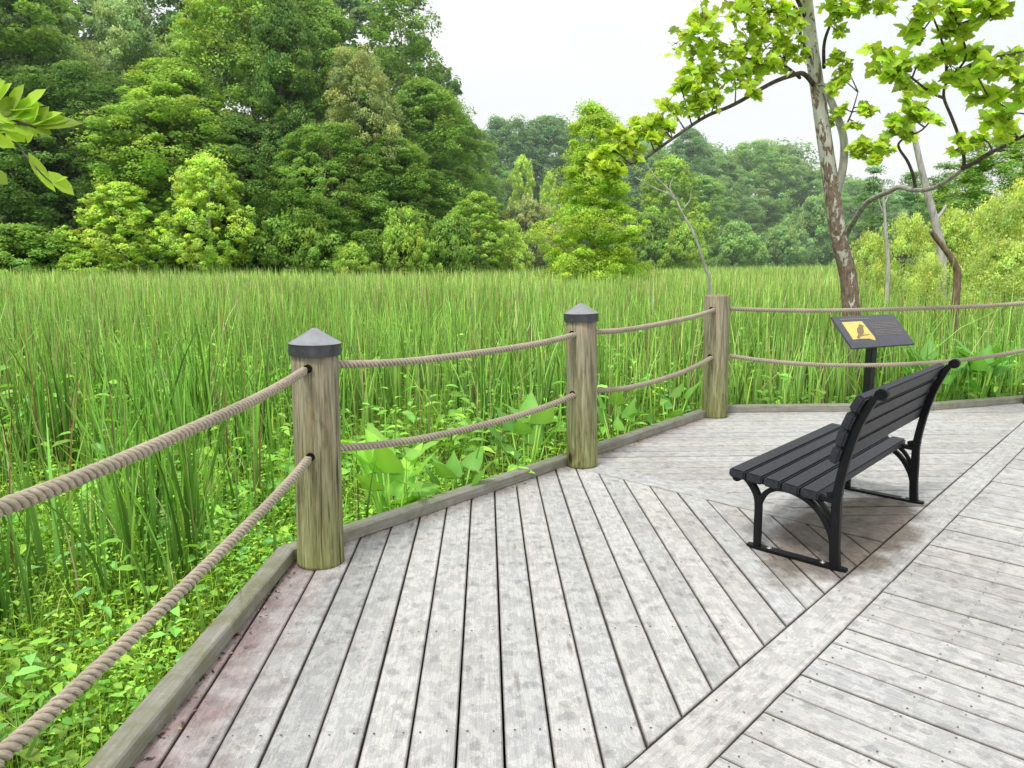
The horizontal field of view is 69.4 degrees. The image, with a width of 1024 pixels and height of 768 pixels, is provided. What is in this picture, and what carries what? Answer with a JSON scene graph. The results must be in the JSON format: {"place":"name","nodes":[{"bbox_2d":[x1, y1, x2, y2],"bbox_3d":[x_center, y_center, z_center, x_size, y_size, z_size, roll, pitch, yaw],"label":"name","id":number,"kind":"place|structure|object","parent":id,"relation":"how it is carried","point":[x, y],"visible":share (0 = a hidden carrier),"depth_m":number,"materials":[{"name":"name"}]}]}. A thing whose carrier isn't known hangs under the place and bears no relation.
{"place":"outdoors","nodes":[
{"label":"outdoors","id":0,"kind":"place"},
{"bbox_2d":[0,328,1003,767],"bbox_3d":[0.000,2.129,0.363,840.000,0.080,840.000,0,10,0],"label":"marsh ground","id":1,"kind":"structure","parent":0,"point":[290,540],"depth_m":4.39,"materials":[{"name":"soil"}]},
{"bbox_2d":[0,79,82,194],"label":"leaves","id":2,"kind":"object","parent":1,"relation":"on","point":[15,110],"visible":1,"depth_m":2.25,"materials":[{"name":"green plant"}]},
{"bbox_2d":[0,221,87,276],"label":"bush","id":3,"kind":"object","parent":1,"relation":"on","point":[31,242],"visible":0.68,"depth_m":52.56,"materials":[{"name":"green plant"}]},
{"bbox_2d":[0,123,98,271],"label":"forest tree","id":4,"kind":"object","parent":1,"relation":"on","point":[46,146],"visible":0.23,"depth_m":58.83,"materials":[{"name":"green plant"}]},
{"bbox_2d":[0,0,106,228],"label":"forest tree","id":5,"kind":"object","parent":1,"relation":"on","point":[65,18],"visible":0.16,"depth_m":62.56,"materials":[{"name":"green plant"}]},
{"bbox_2d":[0,0,154,270],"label":"forest tree","id":6,"kind":"object","parent":1,"relation":"on","point":[38,8],"visible":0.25,"depth_m":59.90,"materials":[{"name":"green plant"}]},
{"bbox_2d":[51,249,135,276],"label":"bush","id":7,"kind":"object","parent":1,"relation":"on","point":[75,262],"visible":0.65,"depth_m":52.43,"materials":[{"name":"green plant"}]},
{"bbox_2d":[0,59,187,267],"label":"forest tree","id":8,"kind":"object","parent":1,"relation":"on","point":[38,77],"visible":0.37,"depth_m":57.16,"materials":[{"name":"green plant"}]},
{"bbox_2d":[51,181,179,276],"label":"tree","id":9,"kind":"object","parent":1,"relation":"on","point":[115,189],"visible":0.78,"depth_m":53.54,"materials":[{"name":"green plant"}]},
{"bbox_2d":[51,0,189,201],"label":"forest tree","id":10,"kind":"object","parent":1,"relation":"on","point":[109,14],"visible":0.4,"depth_m":62.20,"materials":[{"name":"green plant"}]},
{"bbox_2d":[124,210,196,276],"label":"bush","id":11,"kind":"object","parent":1,"relation":"on","point":[173,262],"visible":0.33,"depth_m":56.01,"materials":[{"name":"green plant"}]},
{"bbox_2d":[59,54,272,273],"bbox_3d":[-27.507,-16.948,60.244,18.832,18.351,16.620,6,12,33],"label":"forest tree","id":12,"kind":"object","parent":1,"relation":"on","point":[160,72],"visible":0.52,"depth_m":55.94,"materials":[{"name":"green plant"}]},
{"bbox_2d":[110,0,258,229],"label":"forest tree","id":13,"kind":"object","parent":1,"relation":"on","point":[135,59],"visible":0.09,"depth_m":67.15,"materials":[{"name":"green plant"}]},
{"bbox_2d":[140,151,269,274],"bbox_3d":[-22.342,-11.641,53.683,8.979,10.154,7.485,-2,10,-13],"label":"tree","id":14,"kind":"object","parent":1,"relation":"on","point":[201,165],"visible":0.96,"depth_m":52.72,"materials":[{"name":"green plant"}]},
{"bbox_2d":[170,113,304,276],"bbox_3d":[-21.799,-14.613,59.593,10.901,13.751,12.352,-7,12,-36],"label":"forest tree","id":15,"kind":"object","parent":1,"relation":"on","point":[245,124],"visible":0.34,"depth_m":56.98,"materials":[{"name":"green plant"}]},
{"bbox_2d":[142,0,355,262],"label":"forest tree","id":16,"kind":"object","parent":1,"relation":"on","point":[232,15],"visible":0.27,"depth_m":59.51,"materials":[{"name":"green plant"}]},
{"bbox_2d":[212,174,312,277],"bbox_3d":[-19.638,-11.855,58.746,9.549,9.686,9.058,9,13,42],"label":"bush","id":17,"kind":"object","parent":1,"relation":"on","point":[243,250],"visible":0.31,"depth_m":56.51,"materials":[{"name":"green plant"}]},
{"bbox_2d":[214,0,347,272],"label":"forest tree","id":18,"kind":"object","parent":1,"relation":"on","point":[264,93],"visible":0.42,"depth_m":58.11,"materials":[{"name":"green plant"}]},
{"bbox_2d":[245,193,375,275],"bbox_3d":[-15.481,-10.896,57.291,9.774,7.877,9.380,0,10,-2],"label":"bush","id":19,"kind":"object","parent":1,"relation":"on","point":[310,253],"visible":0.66,"depth_m":54.67,"materials":[{"name":"green plant"}]},
{"bbox_2d":[260,122,391,274],"bbox_3d":[-13.809,-14.137,59.244,11.613,12.694,11.793,-8,13,-41],"label":"forest tree","id":20,"kind":"object","parent":1,"relation":"on","point":[312,140],"visible":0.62,"depth_m":55.99,"materials":[{"name":"green plant"}]},
{"bbox_2d":[247,0,406,257],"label":"forest tree","id":21,"kind":"object","parent":1,"relation":"on","point":[325,20],"visible":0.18,"depth_m":61.53,"materials":[{"name":"green plant"}]},
{"bbox_2d":[318,240,381,278],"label":"bush","id":22,"kind":"object","parent":1,"relation":"on","point":[360,254],"visible":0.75,"depth_m":53.44,"materials":[{"name":"green plant"}]},
{"bbox_2d":[301,41,427,268],"bbox_3d":[-11.490,-17.253,59.595,10.323,18.921,10.165,-7,12,-36],"label":"forest tree","id":23,"kind":"object","parent":1,"relation":"on","point":[373,83],"visible":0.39,"depth_m":57.40,"materials":[{"name":"green plant"}]},
{"bbox_2d":[341,422,444,513],"bbox_3d":[-0.809,0.824,4.958,0.744,1.057,0.772,0,10,0],"label":"arum plant","id":24,"kind":"object","parent":1,"relation":"on","point":[389,478],"visible":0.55,"depth_m":4.92,"materials":[{"name":"green plant"}]},
{"bbox_2d":[339,133,450,277],"bbox_3d":[-9.873,-13.841,59.089,11.245,12.144,11.727,2,10,13],"label":"forest tree","id":25,"kind":"object","parent":1,"relation":"on","point":[422,181],"visible":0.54,"depth_m":57.24,"materials":[{"name":"green plant"}]},
{"bbox_2d":[335,0,478,228],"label":"forest tree","id":26,"kind":"object","parent":1,"relation":"on","point":[376,32],"visible":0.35,"depth_m":65.09,"materials":[{"name":"green plant"}]},
{"bbox_2d":[370,204,443,276],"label":"bush","id":27,"kind":"object","parent":1,"relation":"on","point":[396,231],"visible":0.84,"depth_m":54.97,"materials":[{"name":"green plant"}]},
{"bbox_2d":[364,75,502,267],"bbox_3d":[-8.190,-17.308,63.538,14.194,17.664,14.803,4,10,22],"label":"forest tree","id":28,"kind":"object","parent":1,"relation":"on","point":[442,98],"visible":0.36,"depth_m":61.46,"materials":[{"name":"green plant"}]},
{"bbox_2d":[421,209,490,277],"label":"bush","id":29,"kind":"object","parent":1,"relation":"on","point":[453,227],"visible":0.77,"depth_m":55.83,"materials":[{"name":"green plant"}]},
{"bbox_2d":[424,447,494,494],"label":"arum plant","id":30,"kind":"object","parent":1,"relation":"on","point":[451,468],"visible":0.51,"depth_m":5.23,"materials":[{"name":"green plant"}]},
{"bbox_2d":[419,106,505,260],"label":"forest tree","id":31,"kind":"object","parent":1,"relation":"on","point":[484,170],"visible":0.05,"depth_m":72.59,"materials":[{"name":"green plant"}]},
{"bbox_2d":[433,191,524,272],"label":"tree","id":32,"kind":"object","parent":1,"relation":"on","point":[485,208],"visible":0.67,"depth_m":57.72,"materials":[{"name":"green plant"}]},
{"bbox_2d":[447,131,520,221],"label":"forest tree","id":33,"kind":"object","parent":1,"relation":"on","point":[507,172],"visible":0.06,"depth_m":107.20,"materials":[{"name":"green plant"}]},
{"bbox_2d":[475,220,534,275],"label":"bush","id":34,"kind":"object","parent":1,"relation":"on","point":[515,255],"visible":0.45,"depth_m":60.08,"materials":[{"name":"green plant"}]},
{"bbox_2d":[0,251,1023,767],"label":"marsh reeds","id":35,"kind":"object","parent":1,"relation":"on","point":[434,311],"visible":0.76,"depth_m":9.44,"materials":[{"name":"green plant"}]},
{"bbox_2d":[0,315,1023,767],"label":"ground cover","id":36,"kind":"object","parent":1,"relation":"on","point":[114,689],"visible":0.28,"depth_m":4.22,"materials":[{"name":"green plant"}]},
{"bbox_2d":[0,0,1023,269],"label":"woods","id":37,"kind":"object","parent":1,"relation":"on","point":[360,18],"visible":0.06,"depth_m":85.55,"materials":[{"name":"green plant"}]},
{"bbox_2d":[505,153,536,253],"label":"tree","id":38,"kind":"object","parent":1,"relation":"on","point":[520,164],"visible":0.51,"depth_m":82.77,"materials":[{"name":"green plant"}]},
{"bbox_2d":[476,391,565,465],"bbox_3d":[0.090,0.613,5.942,0.698,1.140,0.632,3,10,18],"label":"arum plant","id":39,"kind":"object","parent":1,"relation":"on","point":[535,433],"visible":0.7,"depth_m":5.93,"materials":[{"name":"green plant"}]},
{"bbox_2d":[482,113,566,238],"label":"forest tree","id":40,"kind":"object","parent":1,"relation":"on","point":[498,129],"visible":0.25,"depth_m":109.80,"materials":[{"name":"green plant"}]},
{"bbox_2d":[501,193,575,270],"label":"bush","id":41,"kind":"object","parent":1,"relation":"on","point":[527,214],"visible":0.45,"depth_m":76.89,"materials":[{"name":"green plant"}]},
{"bbox_2d":[500,113,601,246],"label":"forest tree","id":42,"kind":"object","parent":1,"relation":"on","point":[556,131],"visible":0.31,"depth_m":110.72,"materials":[{"name":"green plant"}]},
{"bbox_2d":[537,171,564,249],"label":"tree","id":43,"kind":"object","parent":1,"relation":"on","point":[546,183],"visible":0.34,"depth_m":83.15,"materials":[{"name":"green plant"}]},
{"bbox_2d":[520,98,653,284],"bbox_3d":[4.617,-10.246,41.875,7.766,11.252,7.553,-5,11,-25],"label":"tree","id":44,"kind":"object","parent":1,"relation":"on","point":[597,123],"visible":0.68,"depth_m":40.89,"materials":[{"name":"green plant"}]},
{"bbox_2d":[561,123,658,262],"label":"forest tree","id":45,"kind":"object","parent":1,"relation":"on","point":[636,192],"visible":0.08,"depth_m":113.79,"materials":[{"name":"green plant"}]},
{"bbox_2d":[597,392,653,438],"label":"arum plant","id":46,"kind":"object","parent":1,"relation":"on","point":[628,412],"visible":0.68,"depth_m":6.97,"materials":[{"name":"green plant"}]},
{"bbox_2d":[609,141,678,259],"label":"forest tree","id":47,"kind":"object","parent":1,"relation":"on","point":[651,159],"visible":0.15,"depth_m":113.69,"materials":[{"name":"green plant"}]},
{"bbox_2d":[610,211,685,269],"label":"bush","id":48,"kind":"object","parent":1,"relation":"on","point":[655,232],"visible":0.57,"depth_m":72.88,"materials":[{"name":"green plant"}]},
{"bbox_2d":[616,153,720,268],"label":"tree","id":49,"kind":"object","parent":1,"relation":"on","point":[683,183],"visible":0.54,"depth_m":74.64,"materials":[{"name":"green plant"}]},
{"bbox_2d":[635,381,701,423],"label":"arum plant","id":50,"kind":"object","parent":1,"relation":"on","point":[676,393],"visible":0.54,"depth_m":7.65,"materials":[{"name":"green plant"}]},
{"bbox_2d":[635,153,710,294],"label":"leaning sapling","id":51,"kind":"object","parent":1,"relation":"on","point":[671,194],"visible":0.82,"depth_m":10.25,"materials":[{"name":"grey plant"}]},
{"bbox_2d":[652,220,714,271],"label":"bush","id":52,"kind":"object","parent":1,"relation":"on","point":[683,234],"visible":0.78,"depth_m":71.62,"materials":[{"name":"green plant"}]},
{"bbox_2d":[656,126,728,263],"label":"forest tree","id":53,"kind":"object","parent":1,"relation":"on","point":[694,152],"visible":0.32,"depth_m":106.51,"materials":[{"name":"green plant"}]},
{"bbox_2d":[672,175,737,265],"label":"forest tree","id":54,"kind":"object","parent":1,"relation":"on","point":[711,189],"visible":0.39,"depth_m":93.90,"materials":[{"name":"green plant"}]},
{"bbox_2d":[693,152,765,264],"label":"forest tree","id":55,"kind":"object","parent":1,"relation":"on","point":[730,164],"visible":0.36,"depth_m":112.47,"materials":[{"name":"green plant"}]},
{"bbox_2d":[701,221,771,268],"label":"bush","id":56,"kind":"object","parent":1,"relation":"on","point":[735,236],"visible":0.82,"depth_m":89.11,"materials":[{"name":"green plant"}]},
{"bbox_2d":[714,138,810,265],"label":"forest tree","id":57,"kind":"object","parent":1,"relation":"on","point":[768,160],"visible":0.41,"depth_m":117.56,"materials":[{"name":"green plant"}]},
{"bbox_2d":[747,223,810,268],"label":"bush","id":58,"kind":"object","parent":1,"relation":"on","point":[780,237],"visible":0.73,"depth_m":95.04,"materials":[{"name":"green plant"}]},
{"bbox_2d":[746,154,829,261],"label":"forest tree","id":59,"kind":"object","parent":1,"relation":"on","point":[801,167],"visible":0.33,"depth_m":120.08,"materials":[{"name":"green plant"}]},
{"bbox_2d":[584,0,1023,402],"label":"sycamore tree","id":60,"kind":"object","parent":1,"relation":"on","point":[965,80],"visible":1,"depth_m":8.88,"materials":[{"name":"green plant"}]},
{"bbox_2d":[766,193,854,267],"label":"bush","id":61,"kind":"object","parent":1,"relation":"on","point":[805,220],"visible":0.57,"depth_m":99.92,"materials":[{"name":"green plant"}]},
{"bbox_2d":[781,168,857,265],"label":"forest tree","id":62,"kind":"object","parent":1,"relation":"on","point":[843,196],"visible":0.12,"depth_m":120.76,"materials":[{"name":"green plant"}]},
{"bbox_2d":[830,164,899,270],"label":"tree","id":63,"kind":"object","parent":1,"relation":"on","point":[870,185],"visible":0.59,"depth_m":58.11,"materials":[{"name":"green plant"}]},
{"bbox_2d":[834,227,896,312],"bbox_3d":[11.403,-3.219,23.659,2.107,3.587,1.934,9,13,42],"label":"shrub","id":64,"kind":"object","parent":1,"relation":"on","point":[868,247],"visible":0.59,"depth_m":23.42,"materials":[{"name":"green plant"}]},
{"bbox_2d":[823,179,914,264],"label":"forest tree","id":65,"kind":"object","parent":1,"relation":"on","point":[851,191],"visible":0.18,"depth_m":124.05,"materials":[{"name":"green plant"}]},
{"bbox_2d":[830,314,914,392],"bbox_3d":[3.975,0.007,8.248,0.983,1.518,0.315,-4,11,-25],"label":"interpretive sign","id":66,"kind":"object","parent":1,"relation":"on","point":[870,334],"visible":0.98,"depth_m":8.15,"materials":[{"name":"black metal"}]},
{"bbox_2d":[877,180,893,312],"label":"bare sapling","id":67,"kind":"object","parent":1,"relation":"on","point":[887,285],"visible":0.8,"depth_m":19.64,"materials":[{"name":"grey plant"}]},
{"bbox_2d":[862,209,935,304],"bbox_3d":[13.654,-3.964,25.842,3.085,4.320,3.082,-3,10,-18],"label":"shrub","id":68,"kind":"object","parent":1,"relation":"on","point":[913,226],"visible":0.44,"depth_m":25.25,"materials":[{"name":"green plant"}]},
{"bbox_2d":[883,170,926,271],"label":"pine tree","id":69,"kind":"object","parent":1,"relation":"on","point":[909,196],"visible":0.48,"depth_m":61.88,"materials":[{"name":"green plant"}]},
{"bbox_2d":[892,339,956,375],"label":"butterbur plant","id":70,"kind":"object","parent":1,"relation":"on","point":[907,369],"visible":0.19,"depth_m":9.27,"materials":[{"name":"green plant"}]},
{"bbox_2d":[910,100,946,332],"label":"sycamore tree","id":71,"kind":"object","parent":1,"relation":"on","point":[934,216],"visible":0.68,"depth_m":16.53,"materials":[{"name":"grey plant"}]},
{"bbox_2d":[893,248,971,340],"bbox_3d":[9.252,-1.710,16.488,1.587,2.683,1.586,4,10,22],"label":"shrub","id":72,"kind":"object","parent":1,"relation":"on","point":[927,268],"visible":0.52,"depth_m":16.23,"materials":[{"name":"green plant"}]},
{"bbox_2d":[907,160,967,254],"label":"pine tree","id":73,"kind":"object","parent":1,"relation":"on","point":[946,166],"visible":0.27,"depth_m":58.10,"materials":[{"name":"green plant"}]},
{"bbox_2d":[929,230,961,357],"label":"crooked tree","id":74,"kind":"object","parent":1,"relation":"on","point":[955,265],"visible":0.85,"depth_m":12.82,"materials":[{"name":"brown plant"}]},
{"bbox_2d":[909,345,983,401],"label":"butterbur plant","id":75,"kind":"object","parent":1,"relation":"on","point":[949,388],"visible":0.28,"depth_m":8.58,"materials":[{"name":"green plant"}]},
{"bbox_2d":[899,203,997,300],"bbox_3d":[14.575,-3.724,24.518,2.878,4.526,3.135,-7,12,-35],"label":"shrub","id":76,"kind":"object","parent":1,"relation":"on","point":[951,217],"visible":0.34,"depth_m":24.25,"materials":[{"name":"green plant"}]},
{"bbox_2d":[911,133,1023,280],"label":"forest tree","id":77,"kind":"object","parent":1,"relation":"on","point":[1011,166],"visible":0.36,"depth_m":34.44,"materials":[{"name":"green plant"}]},
{"bbox_2d":[916,189,1023,301],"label":"shrub","id":78,"kind":"object","parent":1,"relation":"on","point":[979,215],"visible":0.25,"depth_m":23.46,"materials":[{"name":"green plant"}]},
{"bbox_2d":[954,171,994,230],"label":"pine tree","id":79,"kind":"object","parent":1,"relation":"on","point":[976,195],"visible":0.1,"depth_m":59.77,"materials":[{"name":"green plant"}]},
{"bbox_2d":[950,337,1019,398],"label":"butterbur plant","id":80,"kind":"object","parent":1,"relation":"on","point":[976,365],"visible":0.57,"depth_m":8.62,"materials":[{"name":"green plant"}]},
{"bbox_2d":[947,234,1023,332],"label":"shrub","id":81,"kind":"object","parent":1,"relation":"on","point":[1011,251],"visible":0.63,"depth_m":17.62,"materials":[{"name":"green plant"}]},
{"bbox_2d":[956,168,1023,309],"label":"shrub","id":82,"kind":"object","parent":1,"relation":"on","point":[1012,213],"visible":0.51,"depth_m":21.91,"materials":[{"name":"green plant"}]},
{"bbox_2d":[973,344,1023,397],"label":"butterbur plant","id":83,"kind":"object","parent":1,"relation":"on","point":[995,348],"visible":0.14,"depth_m":9.05,"materials":[{"name":"green plant"}]},
{"bbox_2d":[981,264,1023,310],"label":"shrub","id":84,"kind":"object","parent":1,"relation":"on","point":[1012,271],"visible":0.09,"depth_m":20.68,"materials":[{"name":"green plant"}]},
{"bbox_2d":[5,0,1023,210],"label":"sky","id":85,"kind":"structure","parent":0,"point":[528,58],"materials":[{"name":"white"}]},
{"bbox_2d":[84,395,1023,767],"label":"boardwalk deck","id":86,"kind":"structure","parent":0,"point":[664,615],"depth_m":3.25,"materials":[{"name":"grey wood"}]},
{"bbox_2d":[0,294,1023,767],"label":"rope fence","id":87,"kind":"object","parent":86,"relation":"on","point":[312,380],"visible":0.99,"depth_m":3.80,"materials":[{"name":"brown wood"}]},
{"bbox_2d":[729,359,960,572],"bbox_3d":[2.027,0.370,4.437,0.777,0.972,1.565,9,13,42],"label":"park bench","id":88,"kind":"object","parent":86,"relation":"on","point":[823,465],"visible":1,"depth_m":4.14,"materials":[{"name":"black paint"}]},
{"bbox_2d":[147,225,963,272],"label":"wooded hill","id":89,"kind":"structure","parent":0,"point":[807,262],"depth_m":138.17,"materials":[{"name":"green plant"}]},
{"bbox_2d":[530,236,581,269],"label":"bush","id":90,"kind":"object","parent":89,"relation":"on","point":[539,256],"visible":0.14,"depth_m":74.17,"materials":[{"name":"green plant"}]},
{"bbox_2d":[129,422,1008,767],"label":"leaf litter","id":91,"kind":"object","parent":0,"point":[259,620],"visible":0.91,"depth_m":3.02,"materials":[{"name":"brown plant"}]}
]}

